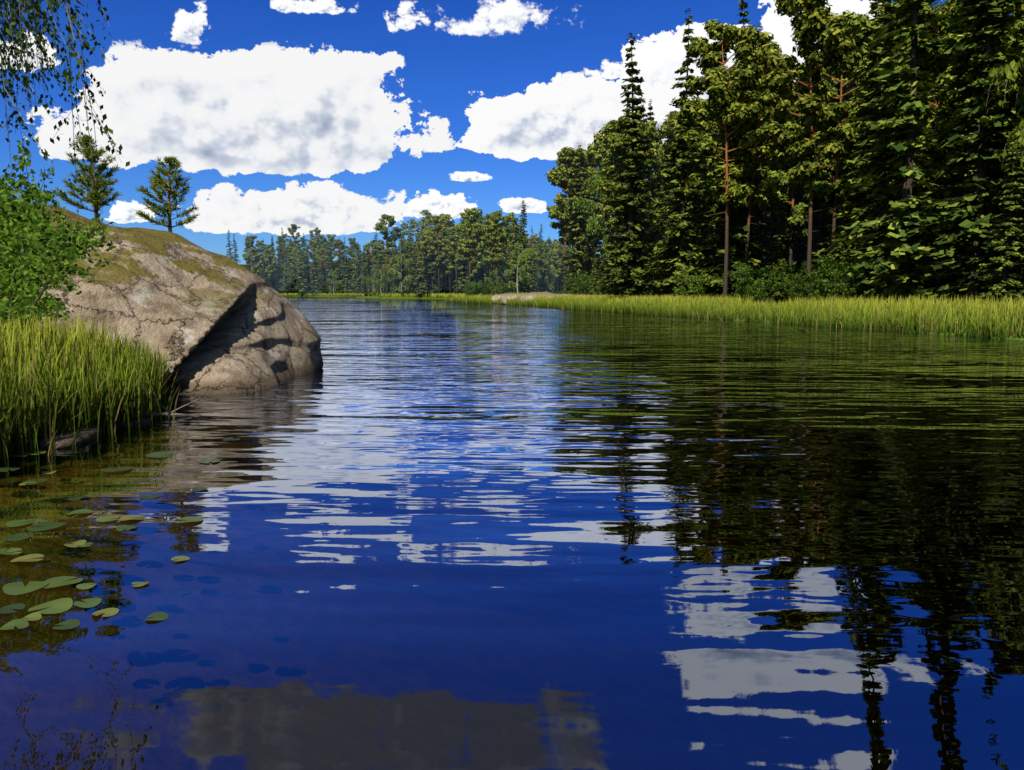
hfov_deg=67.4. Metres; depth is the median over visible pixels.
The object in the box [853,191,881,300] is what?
young spruce tree
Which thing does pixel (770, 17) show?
cloud
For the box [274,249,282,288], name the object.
spruce tree
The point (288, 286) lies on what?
spruce tree
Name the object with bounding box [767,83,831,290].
pine tree
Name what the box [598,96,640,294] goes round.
spruce tree
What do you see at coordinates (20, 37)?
birch tree
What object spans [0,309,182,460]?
reeds
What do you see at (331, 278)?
spruce tree
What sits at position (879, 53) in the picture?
spruce tree
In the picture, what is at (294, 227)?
pine tree
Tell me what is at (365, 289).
spruce tree
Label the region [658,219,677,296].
young spruce tree
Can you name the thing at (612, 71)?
cloud
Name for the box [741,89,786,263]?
pine tree
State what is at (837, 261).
shore bush
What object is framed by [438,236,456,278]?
pine tree
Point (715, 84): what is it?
pine tree
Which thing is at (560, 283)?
spruce tree
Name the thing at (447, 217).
pine tree
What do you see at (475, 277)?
spruce tree
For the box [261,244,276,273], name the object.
pine tree
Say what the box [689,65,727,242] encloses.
pine tree
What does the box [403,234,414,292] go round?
spruce tree
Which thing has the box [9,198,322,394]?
shore rock
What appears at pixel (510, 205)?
cloud
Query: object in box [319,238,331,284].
pine tree
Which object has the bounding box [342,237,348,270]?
spruce tree
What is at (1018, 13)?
pine tree
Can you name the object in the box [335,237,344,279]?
spruce tree
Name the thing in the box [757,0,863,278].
pine tree
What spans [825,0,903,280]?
spruce tree
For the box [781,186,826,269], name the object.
spruce tree
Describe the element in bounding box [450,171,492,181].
cloud
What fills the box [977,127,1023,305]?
young spruce tree
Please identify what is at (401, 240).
spruce tree
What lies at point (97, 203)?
rock pine tree
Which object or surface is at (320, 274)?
spruce tree
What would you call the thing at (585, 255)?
young spruce tree
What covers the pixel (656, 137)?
pine tree
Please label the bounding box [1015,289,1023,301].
young spruce tree
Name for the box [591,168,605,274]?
spruce tree
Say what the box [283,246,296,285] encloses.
pine tree
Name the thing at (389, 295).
fringe grass
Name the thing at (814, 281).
shore bush
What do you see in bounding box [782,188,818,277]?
spruce tree
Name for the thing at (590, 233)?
spruce tree
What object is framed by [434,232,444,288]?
spruce tree
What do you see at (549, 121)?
cloud
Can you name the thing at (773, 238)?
pine tree
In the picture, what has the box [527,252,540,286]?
pine tree
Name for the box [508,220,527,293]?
spruce tree
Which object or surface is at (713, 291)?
shore bush
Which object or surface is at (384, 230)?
pine tree
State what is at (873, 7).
spruce tree
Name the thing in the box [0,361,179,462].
reeds
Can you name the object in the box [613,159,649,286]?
spruce tree
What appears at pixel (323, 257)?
pine tree
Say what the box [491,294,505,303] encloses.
bank rock
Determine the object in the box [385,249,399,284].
pine tree
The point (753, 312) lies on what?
reeds
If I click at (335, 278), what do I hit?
birch tree
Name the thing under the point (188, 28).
cloud
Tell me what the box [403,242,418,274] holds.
pine tree
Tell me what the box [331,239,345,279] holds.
pine tree
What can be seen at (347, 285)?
spruce tree
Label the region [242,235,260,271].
pine tree
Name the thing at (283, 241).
pine tree
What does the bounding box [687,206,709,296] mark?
young spruce tree
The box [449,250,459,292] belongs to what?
spruce tree
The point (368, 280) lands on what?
birch tree
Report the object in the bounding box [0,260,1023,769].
lake water
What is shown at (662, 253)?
young spruce tree
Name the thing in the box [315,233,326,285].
spruce tree
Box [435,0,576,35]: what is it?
cloud
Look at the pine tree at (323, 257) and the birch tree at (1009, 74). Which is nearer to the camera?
the birch tree at (1009, 74)
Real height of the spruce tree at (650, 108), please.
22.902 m
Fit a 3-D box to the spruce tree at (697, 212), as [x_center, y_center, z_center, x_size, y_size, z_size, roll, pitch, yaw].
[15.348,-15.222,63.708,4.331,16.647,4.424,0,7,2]
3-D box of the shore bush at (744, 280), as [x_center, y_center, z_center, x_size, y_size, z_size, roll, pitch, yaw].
[15.673,-6.269,48.675,3.980,2.867,2.881,3,7,22]
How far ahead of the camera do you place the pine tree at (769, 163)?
68.41 m
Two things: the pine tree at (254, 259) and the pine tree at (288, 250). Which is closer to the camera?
the pine tree at (254, 259)
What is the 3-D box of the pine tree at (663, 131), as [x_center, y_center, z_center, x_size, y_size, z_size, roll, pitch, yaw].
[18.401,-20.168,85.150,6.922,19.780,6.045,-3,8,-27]
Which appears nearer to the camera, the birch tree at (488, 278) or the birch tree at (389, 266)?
the birch tree at (488, 278)
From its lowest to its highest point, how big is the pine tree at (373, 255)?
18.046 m
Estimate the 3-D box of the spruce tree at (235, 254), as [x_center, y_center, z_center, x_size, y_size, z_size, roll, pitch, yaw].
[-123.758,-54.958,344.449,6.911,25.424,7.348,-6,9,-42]
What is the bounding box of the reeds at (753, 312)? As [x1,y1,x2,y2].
[639,299,802,321]
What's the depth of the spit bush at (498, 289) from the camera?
114.86 m
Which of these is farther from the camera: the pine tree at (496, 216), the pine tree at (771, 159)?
the pine tree at (496, 216)
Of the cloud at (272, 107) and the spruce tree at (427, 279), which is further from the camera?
the cloud at (272, 107)
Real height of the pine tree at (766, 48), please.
17.918 m
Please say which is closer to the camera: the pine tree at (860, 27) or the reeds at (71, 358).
the reeds at (71, 358)
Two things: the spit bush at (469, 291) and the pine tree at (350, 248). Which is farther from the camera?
the pine tree at (350, 248)
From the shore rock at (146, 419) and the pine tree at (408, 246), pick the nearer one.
the shore rock at (146, 419)
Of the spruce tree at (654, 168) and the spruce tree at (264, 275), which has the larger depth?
the spruce tree at (264, 275)
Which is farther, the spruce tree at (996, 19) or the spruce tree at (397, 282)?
the spruce tree at (397, 282)
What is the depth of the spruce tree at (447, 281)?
219.09 m
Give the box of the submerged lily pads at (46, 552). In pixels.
[1,478,199,596]
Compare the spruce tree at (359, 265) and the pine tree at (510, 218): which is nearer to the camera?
the pine tree at (510, 218)
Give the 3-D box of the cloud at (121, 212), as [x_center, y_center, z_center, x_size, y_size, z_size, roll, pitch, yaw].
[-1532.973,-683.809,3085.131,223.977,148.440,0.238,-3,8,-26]
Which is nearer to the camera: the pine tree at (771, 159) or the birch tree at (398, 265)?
the pine tree at (771, 159)
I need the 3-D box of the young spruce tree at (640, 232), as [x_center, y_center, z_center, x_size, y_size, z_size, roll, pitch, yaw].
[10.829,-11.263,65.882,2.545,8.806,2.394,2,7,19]
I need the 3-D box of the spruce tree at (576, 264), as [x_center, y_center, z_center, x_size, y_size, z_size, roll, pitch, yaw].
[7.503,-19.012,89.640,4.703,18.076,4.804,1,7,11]
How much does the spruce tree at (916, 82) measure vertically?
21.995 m
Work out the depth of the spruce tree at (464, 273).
207.43 m
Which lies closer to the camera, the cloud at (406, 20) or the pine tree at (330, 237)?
the pine tree at (330, 237)
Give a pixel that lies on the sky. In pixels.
(440, 70)
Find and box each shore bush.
[563,272,598,295]
[596,266,643,295]
[672,268,718,298]
[710,288,722,297]
[727,264,792,302]
[750,267,792,301]
[769,259,822,301]
[783,253,865,301]
[789,268,836,303]
[813,254,865,292]
[908,256,945,296]
[969,250,1017,300]
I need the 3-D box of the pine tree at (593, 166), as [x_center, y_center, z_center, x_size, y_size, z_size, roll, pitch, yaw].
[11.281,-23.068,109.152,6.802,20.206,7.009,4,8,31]
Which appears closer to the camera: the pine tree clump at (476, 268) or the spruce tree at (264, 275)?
the pine tree clump at (476, 268)
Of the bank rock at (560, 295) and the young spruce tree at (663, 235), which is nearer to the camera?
the young spruce tree at (663, 235)
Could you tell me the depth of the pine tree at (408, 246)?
222.39 m
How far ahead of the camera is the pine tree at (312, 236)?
385.80 m
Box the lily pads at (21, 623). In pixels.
[0,451,168,629]
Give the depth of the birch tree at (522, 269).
130.17 m
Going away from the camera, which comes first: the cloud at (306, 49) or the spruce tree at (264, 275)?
the spruce tree at (264, 275)
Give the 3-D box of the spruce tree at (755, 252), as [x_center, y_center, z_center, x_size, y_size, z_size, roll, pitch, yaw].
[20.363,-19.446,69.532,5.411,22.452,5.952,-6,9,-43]
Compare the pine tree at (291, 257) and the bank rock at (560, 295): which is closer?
the bank rock at (560, 295)
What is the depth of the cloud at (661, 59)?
3261.94 m
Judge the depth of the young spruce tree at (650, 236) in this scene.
70.73 m
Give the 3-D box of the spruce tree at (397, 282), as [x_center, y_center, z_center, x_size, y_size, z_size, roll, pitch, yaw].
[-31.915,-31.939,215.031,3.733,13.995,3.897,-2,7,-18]
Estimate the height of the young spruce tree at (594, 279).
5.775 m
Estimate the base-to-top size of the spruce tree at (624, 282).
21.711 m
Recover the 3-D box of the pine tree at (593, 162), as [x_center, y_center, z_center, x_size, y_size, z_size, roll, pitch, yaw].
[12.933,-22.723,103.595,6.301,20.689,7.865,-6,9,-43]
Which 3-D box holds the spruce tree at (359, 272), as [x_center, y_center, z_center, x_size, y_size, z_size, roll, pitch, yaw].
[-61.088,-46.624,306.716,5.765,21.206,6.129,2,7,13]
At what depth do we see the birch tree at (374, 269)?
235.28 m
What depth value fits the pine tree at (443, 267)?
211.97 m
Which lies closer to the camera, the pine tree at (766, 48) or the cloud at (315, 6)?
the pine tree at (766, 48)
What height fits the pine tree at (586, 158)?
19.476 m
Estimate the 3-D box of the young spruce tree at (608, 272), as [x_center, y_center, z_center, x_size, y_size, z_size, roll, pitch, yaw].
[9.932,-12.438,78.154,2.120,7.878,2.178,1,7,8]
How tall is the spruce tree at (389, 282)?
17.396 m
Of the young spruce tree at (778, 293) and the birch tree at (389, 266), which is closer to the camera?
the young spruce tree at (778, 293)
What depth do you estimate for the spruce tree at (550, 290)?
273.06 m
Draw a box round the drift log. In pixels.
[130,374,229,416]
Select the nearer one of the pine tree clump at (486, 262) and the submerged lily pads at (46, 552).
the submerged lily pads at (46, 552)
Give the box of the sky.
[0,0,1011,264]
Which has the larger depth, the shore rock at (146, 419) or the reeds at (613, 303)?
the reeds at (613, 303)
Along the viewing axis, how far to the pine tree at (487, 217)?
244.90 m
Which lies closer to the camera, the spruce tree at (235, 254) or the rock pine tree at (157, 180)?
the rock pine tree at (157, 180)
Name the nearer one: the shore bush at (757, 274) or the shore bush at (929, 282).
the shore bush at (929, 282)
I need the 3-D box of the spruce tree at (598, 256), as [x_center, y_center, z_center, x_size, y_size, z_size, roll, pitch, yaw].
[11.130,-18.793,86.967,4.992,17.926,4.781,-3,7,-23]
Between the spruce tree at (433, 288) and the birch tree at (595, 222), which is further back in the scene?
the spruce tree at (433, 288)
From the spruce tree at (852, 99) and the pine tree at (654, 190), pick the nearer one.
the spruce tree at (852, 99)
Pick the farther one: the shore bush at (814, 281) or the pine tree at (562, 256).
the pine tree at (562, 256)
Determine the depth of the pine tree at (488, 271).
208.47 m
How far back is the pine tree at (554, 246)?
279.48 m
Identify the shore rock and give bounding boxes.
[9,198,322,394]
[39,422,102,448]
[117,417,153,426]
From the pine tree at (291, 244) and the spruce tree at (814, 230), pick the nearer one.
the spruce tree at (814, 230)
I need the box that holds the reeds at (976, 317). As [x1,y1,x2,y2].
[635,293,1023,338]
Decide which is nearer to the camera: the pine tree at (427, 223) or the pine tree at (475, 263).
the pine tree at (475, 263)
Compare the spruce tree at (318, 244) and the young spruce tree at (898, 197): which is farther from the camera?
the spruce tree at (318, 244)
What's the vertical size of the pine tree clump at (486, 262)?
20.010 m
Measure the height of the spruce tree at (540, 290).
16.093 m
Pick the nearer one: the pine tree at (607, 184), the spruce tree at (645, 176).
the pine tree at (607, 184)
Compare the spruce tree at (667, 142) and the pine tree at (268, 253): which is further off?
the pine tree at (268, 253)
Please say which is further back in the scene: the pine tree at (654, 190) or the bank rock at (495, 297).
the bank rock at (495, 297)
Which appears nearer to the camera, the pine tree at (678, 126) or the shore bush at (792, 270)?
the shore bush at (792, 270)
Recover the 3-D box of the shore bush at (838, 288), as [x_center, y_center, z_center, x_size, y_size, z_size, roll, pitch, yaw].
[17.069,-5.463,40.938,3.732,3.206,3.601,-4,8,-27]
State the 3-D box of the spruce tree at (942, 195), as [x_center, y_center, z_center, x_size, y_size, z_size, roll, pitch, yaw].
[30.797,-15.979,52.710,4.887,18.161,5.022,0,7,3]
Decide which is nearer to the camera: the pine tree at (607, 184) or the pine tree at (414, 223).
the pine tree at (607, 184)
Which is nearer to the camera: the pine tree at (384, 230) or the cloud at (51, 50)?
the pine tree at (384, 230)
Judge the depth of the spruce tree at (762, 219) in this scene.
75.92 m
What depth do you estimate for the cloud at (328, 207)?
3256.48 m
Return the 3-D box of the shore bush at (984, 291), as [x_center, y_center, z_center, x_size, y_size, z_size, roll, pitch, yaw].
[24.192,-5.543,38.739,3.209,2.857,3.326,-1,7,-7]
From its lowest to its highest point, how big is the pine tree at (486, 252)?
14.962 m
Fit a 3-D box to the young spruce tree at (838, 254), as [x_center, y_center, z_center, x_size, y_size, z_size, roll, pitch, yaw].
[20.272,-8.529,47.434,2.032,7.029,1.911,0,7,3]
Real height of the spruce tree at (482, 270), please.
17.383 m
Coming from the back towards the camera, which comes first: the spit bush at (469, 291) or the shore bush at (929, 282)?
the spit bush at (469, 291)
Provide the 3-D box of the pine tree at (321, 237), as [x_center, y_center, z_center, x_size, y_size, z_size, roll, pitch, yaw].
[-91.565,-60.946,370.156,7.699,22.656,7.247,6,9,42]
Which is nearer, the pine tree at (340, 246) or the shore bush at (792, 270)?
the shore bush at (792, 270)
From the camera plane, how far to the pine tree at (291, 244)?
355.21 m
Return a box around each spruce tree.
[226,229,234,258]
[231,234,240,262]
[262,263,270,286]
[266,236,279,289]
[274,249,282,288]
[276,236,284,285]
[281,247,290,292]
[294,244,309,295]
[295,262,303,290]
[302,233,310,281]
[302,244,313,292]
[309,248,320,293]
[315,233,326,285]
[315,253,324,291]
[325,251,337,292]
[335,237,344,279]
[340,245,352,292]
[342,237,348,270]
[349,237,357,287]
[353,242,364,293]
[355,245,363,291]
[358,247,370,295]
[375,250,385,293]
[383,254,393,293]
[393,246,403,293]
[395,244,408,294]
[398,232,402,252]
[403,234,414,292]
[410,248,418,292]
[413,238,427,296]
[421,253,434,293]
[425,235,441,293]
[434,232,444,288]
[440,257,452,292]
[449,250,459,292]
[453,219,471,293]
[471,215,484,290]
[476,251,487,288]
[495,245,507,291]
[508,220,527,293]
[515,204,535,292]
[518,200,534,289]
[529,254,538,291]
[535,223,548,291]
[536,250,547,291]
[546,244,555,291]
[552,261,560,291]
[554,258,563,291]
[556,142,595,294]
[565,189,593,292]
[581,240,591,293]
[582,190,600,293]
[587,150,618,294]
[588,166,600,291]
[588,247,600,294]
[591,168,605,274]
[596,32,662,296]
[597,252,607,294]
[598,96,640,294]
[599,234,615,295]
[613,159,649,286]
[620,99,657,241]
[632,201,650,295]
[641,8,715,297]
[641,192,661,296]
[645,99,660,238]
[645,141,663,257]
[647,113,679,290]
[652,195,668,295]
[657,114,684,241]
[657,195,678,294]
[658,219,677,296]
[670,97,717,289]
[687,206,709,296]
[690,132,724,261]
[695,0,776,301]
[695,60,761,297]
[707,59,767,273]
[740,160,775,279]
[745,214,777,274]
[764,191,790,302]
[765,218,793,280]
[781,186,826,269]
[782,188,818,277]
[788,197,830,262]
[804,75,858,277]
[811,207,827,265]
[821,0,920,289]
[823,0,897,290]
[824,188,852,294]
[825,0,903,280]
[825,93,859,262]
[839,0,972,304]
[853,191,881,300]
[865,152,916,302]
[878,66,929,287]
[901,0,1023,305]
[906,154,944,297]
[919,0,942,232]
[924,96,998,257]
[934,1,1018,296]
[934,121,965,245]
[936,139,973,302]
[939,193,967,297]
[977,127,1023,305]
[980,0,1023,302]
[985,90,1023,265]
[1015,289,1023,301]
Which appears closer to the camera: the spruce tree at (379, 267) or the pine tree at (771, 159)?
the pine tree at (771, 159)
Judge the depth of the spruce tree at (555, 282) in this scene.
279.72 m
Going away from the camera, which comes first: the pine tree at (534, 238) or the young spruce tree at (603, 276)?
the young spruce tree at (603, 276)
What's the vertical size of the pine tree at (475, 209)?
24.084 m
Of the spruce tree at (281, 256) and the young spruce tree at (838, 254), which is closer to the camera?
the young spruce tree at (838, 254)
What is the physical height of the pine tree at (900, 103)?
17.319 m
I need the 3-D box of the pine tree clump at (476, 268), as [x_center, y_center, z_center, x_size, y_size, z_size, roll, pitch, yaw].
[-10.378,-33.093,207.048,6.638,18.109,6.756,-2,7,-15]
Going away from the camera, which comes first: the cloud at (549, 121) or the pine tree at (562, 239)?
the pine tree at (562, 239)
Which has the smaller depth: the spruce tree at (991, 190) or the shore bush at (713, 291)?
the spruce tree at (991, 190)
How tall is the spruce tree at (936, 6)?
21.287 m
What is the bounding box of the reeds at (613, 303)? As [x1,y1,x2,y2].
[445,292,688,313]
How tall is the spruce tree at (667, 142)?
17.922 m
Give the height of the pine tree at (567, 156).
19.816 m
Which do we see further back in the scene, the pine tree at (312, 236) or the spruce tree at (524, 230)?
the pine tree at (312, 236)
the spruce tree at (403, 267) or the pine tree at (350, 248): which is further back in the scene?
the pine tree at (350, 248)
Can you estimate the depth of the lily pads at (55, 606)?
4.05 m
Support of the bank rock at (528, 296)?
on the lake water at (308, 654)
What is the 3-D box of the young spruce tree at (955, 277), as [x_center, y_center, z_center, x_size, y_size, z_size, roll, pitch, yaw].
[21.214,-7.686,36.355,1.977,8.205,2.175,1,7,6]
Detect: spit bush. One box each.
[464,280,482,296]
[476,283,493,295]
[488,280,508,295]
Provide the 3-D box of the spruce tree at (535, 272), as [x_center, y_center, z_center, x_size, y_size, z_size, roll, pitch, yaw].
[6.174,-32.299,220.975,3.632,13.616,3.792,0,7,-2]
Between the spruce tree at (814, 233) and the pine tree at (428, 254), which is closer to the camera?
the spruce tree at (814, 233)
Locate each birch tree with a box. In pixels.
[0,0,129,216]
[275,264,293,290]
[326,270,341,293]
[363,274,375,292]
[365,274,376,293]
[371,258,395,290]
[372,269,386,293]
[383,255,411,289]
[387,254,415,295]
[484,265,502,291]
[503,243,535,292]
[531,250,556,291]
[564,170,653,296]
[983,45,1023,260]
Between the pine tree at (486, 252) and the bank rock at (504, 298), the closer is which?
the bank rock at (504, 298)
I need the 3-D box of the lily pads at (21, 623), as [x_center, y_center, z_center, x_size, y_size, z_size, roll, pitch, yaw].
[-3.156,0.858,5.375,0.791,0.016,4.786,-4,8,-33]
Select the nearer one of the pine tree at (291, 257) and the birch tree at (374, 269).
the birch tree at (374, 269)
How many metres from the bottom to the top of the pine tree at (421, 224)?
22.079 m
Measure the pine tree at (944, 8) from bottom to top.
17.954 m
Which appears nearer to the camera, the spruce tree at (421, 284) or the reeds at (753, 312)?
the reeds at (753, 312)
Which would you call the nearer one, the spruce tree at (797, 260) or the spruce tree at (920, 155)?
the spruce tree at (920, 155)
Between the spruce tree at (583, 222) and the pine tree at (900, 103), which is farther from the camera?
the spruce tree at (583, 222)
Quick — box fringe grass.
[280,293,480,296]
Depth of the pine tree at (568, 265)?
264.45 m
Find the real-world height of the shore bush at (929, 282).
3.119 m
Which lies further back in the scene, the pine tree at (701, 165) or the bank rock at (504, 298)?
the bank rock at (504, 298)
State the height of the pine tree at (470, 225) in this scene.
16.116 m
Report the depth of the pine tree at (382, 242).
338.81 m
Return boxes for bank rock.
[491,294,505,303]
[500,293,527,304]
[520,291,558,301]
[546,294,570,297]
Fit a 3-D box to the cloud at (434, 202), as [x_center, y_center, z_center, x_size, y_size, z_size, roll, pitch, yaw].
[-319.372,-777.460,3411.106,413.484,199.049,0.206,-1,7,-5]
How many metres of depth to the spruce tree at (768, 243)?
71.46 m
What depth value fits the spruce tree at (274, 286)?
331.49 m
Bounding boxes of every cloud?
[0,31,61,72]
[24,41,455,177]
[104,200,154,223]
[171,1,209,47]
[177,180,408,235]
[270,0,356,14]
[304,44,340,53]
[384,1,429,31]
[402,189,477,219]
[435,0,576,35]
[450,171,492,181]
[454,71,704,161]
[499,197,546,213]
[584,59,624,79]
[616,22,819,98]
[758,0,881,40]
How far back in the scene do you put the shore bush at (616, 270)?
70.33 m
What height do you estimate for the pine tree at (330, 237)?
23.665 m
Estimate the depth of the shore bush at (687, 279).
56.09 m
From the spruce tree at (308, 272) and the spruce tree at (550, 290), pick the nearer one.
the spruce tree at (550, 290)
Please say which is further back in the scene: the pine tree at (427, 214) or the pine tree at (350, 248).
the pine tree at (427, 214)
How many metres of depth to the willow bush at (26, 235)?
9.61 m
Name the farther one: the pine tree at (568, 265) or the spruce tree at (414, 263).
the pine tree at (568, 265)
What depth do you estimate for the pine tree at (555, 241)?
321.95 m
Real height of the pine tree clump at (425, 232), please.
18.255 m
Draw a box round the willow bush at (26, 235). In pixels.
[0,136,116,334]
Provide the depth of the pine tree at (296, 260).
325.17 m
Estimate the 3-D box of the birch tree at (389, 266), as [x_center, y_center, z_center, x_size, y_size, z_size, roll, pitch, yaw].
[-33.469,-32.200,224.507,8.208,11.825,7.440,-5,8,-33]
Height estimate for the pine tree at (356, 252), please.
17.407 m
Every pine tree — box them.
[51,133,121,221]
[134,155,199,231]
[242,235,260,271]
[247,248,262,274]
[255,240,265,277]
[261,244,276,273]
[263,249,277,287]
[275,236,286,259]
[276,234,286,257]
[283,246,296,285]
[284,224,302,273]
[286,242,299,286]
[289,248,304,284]
[291,250,307,276]
[299,237,307,253]
[305,240,320,270]
[308,227,320,252]
[315,235,328,261]
[315,247,332,291]
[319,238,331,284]
[324,234,337,281]
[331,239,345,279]
[345,238,359,260]
[352,250,365,278]
[362,240,377,292]
[373,214,402,293]
[376,240,384,254]
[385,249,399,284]
[398,222,408,244]
[403,242,418,273]
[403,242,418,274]
[406,219,419,243]
[416,218,431,239]
[418,210,432,225]
[420,236,436,290]
[423,219,433,229]
[435,238,448,292]
[436,214,453,235]
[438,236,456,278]
[458,209,484,285]
[459,208,482,236]
[467,238,480,288]
[477,222,504,289]
[480,210,507,286]
[480,233,492,277]
[483,213,498,280]
[499,212,522,292]
[502,226,520,257]
[526,234,540,251]
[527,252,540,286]
[536,242,552,276]
[548,249,561,282]
[550,239,561,286]
[550,243,559,286]
[554,245,570,275]
[559,154,593,268]
[562,249,571,276]
[581,120,623,224]
[593,116,656,265]
[624,119,667,220]
[649,110,680,224]
[650,139,672,227]
[661,99,714,219]
[678,131,709,229]
[679,19,767,298]
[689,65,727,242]
[702,67,769,215]
[714,31,798,304]
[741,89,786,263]
[754,147,801,287]
[756,158,778,267]
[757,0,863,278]
[759,93,830,267]
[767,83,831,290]
[787,67,854,273]
[795,10,896,256]
[825,35,871,242]
[830,98,861,209]
[850,1,934,120]
[886,2,976,243]
[897,56,954,175]
[926,0,1023,162]
[936,0,1023,281]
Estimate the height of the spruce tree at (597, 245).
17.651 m
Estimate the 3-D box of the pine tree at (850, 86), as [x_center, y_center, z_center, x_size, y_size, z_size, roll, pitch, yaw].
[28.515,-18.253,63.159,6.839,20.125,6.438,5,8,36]
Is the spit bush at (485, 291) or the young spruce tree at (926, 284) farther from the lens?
the spit bush at (485, 291)
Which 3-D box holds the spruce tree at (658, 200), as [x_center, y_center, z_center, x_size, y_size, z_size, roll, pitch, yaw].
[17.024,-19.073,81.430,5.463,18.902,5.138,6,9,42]
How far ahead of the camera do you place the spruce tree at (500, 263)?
208.30 m
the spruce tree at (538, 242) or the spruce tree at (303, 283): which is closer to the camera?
the spruce tree at (538, 242)
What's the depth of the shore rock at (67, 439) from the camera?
7.63 m
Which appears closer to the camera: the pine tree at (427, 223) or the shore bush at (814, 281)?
the shore bush at (814, 281)
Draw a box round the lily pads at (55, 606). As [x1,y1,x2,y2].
[0,437,240,613]
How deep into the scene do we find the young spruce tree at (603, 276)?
75.18 m
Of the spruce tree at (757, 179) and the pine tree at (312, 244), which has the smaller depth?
the spruce tree at (757, 179)
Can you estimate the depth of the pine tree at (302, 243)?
391.27 m
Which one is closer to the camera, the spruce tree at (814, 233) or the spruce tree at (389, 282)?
the spruce tree at (814, 233)
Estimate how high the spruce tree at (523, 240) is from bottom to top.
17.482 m
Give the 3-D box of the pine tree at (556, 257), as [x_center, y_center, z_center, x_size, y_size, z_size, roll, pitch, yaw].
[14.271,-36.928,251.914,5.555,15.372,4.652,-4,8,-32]
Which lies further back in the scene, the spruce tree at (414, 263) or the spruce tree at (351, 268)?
the spruce tree at (351, 268)
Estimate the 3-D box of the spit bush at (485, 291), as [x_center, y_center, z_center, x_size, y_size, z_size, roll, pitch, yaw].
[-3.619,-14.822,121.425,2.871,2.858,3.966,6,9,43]
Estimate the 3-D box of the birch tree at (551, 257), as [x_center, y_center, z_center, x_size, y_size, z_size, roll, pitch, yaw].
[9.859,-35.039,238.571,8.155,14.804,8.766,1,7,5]
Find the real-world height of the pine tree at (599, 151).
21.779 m
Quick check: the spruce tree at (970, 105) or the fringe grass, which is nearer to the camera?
the spruce tree at (970, 105)
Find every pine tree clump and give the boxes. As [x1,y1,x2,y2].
[416,229,434,293]
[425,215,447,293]
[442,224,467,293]
[461,231,483,282]
[477,221,498,277]
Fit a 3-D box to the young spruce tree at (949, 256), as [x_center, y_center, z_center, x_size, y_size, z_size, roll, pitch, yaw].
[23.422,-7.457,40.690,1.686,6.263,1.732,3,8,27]
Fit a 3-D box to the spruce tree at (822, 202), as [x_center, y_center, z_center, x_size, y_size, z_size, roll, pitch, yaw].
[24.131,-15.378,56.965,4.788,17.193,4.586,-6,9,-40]
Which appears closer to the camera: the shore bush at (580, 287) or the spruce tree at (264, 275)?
the shore bush at (580, 287)
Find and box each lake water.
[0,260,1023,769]
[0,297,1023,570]
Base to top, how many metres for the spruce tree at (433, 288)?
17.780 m
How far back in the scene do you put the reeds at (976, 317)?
31.28 m
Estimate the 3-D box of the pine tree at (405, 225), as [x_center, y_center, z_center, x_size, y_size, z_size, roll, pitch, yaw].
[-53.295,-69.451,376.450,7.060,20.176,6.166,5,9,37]

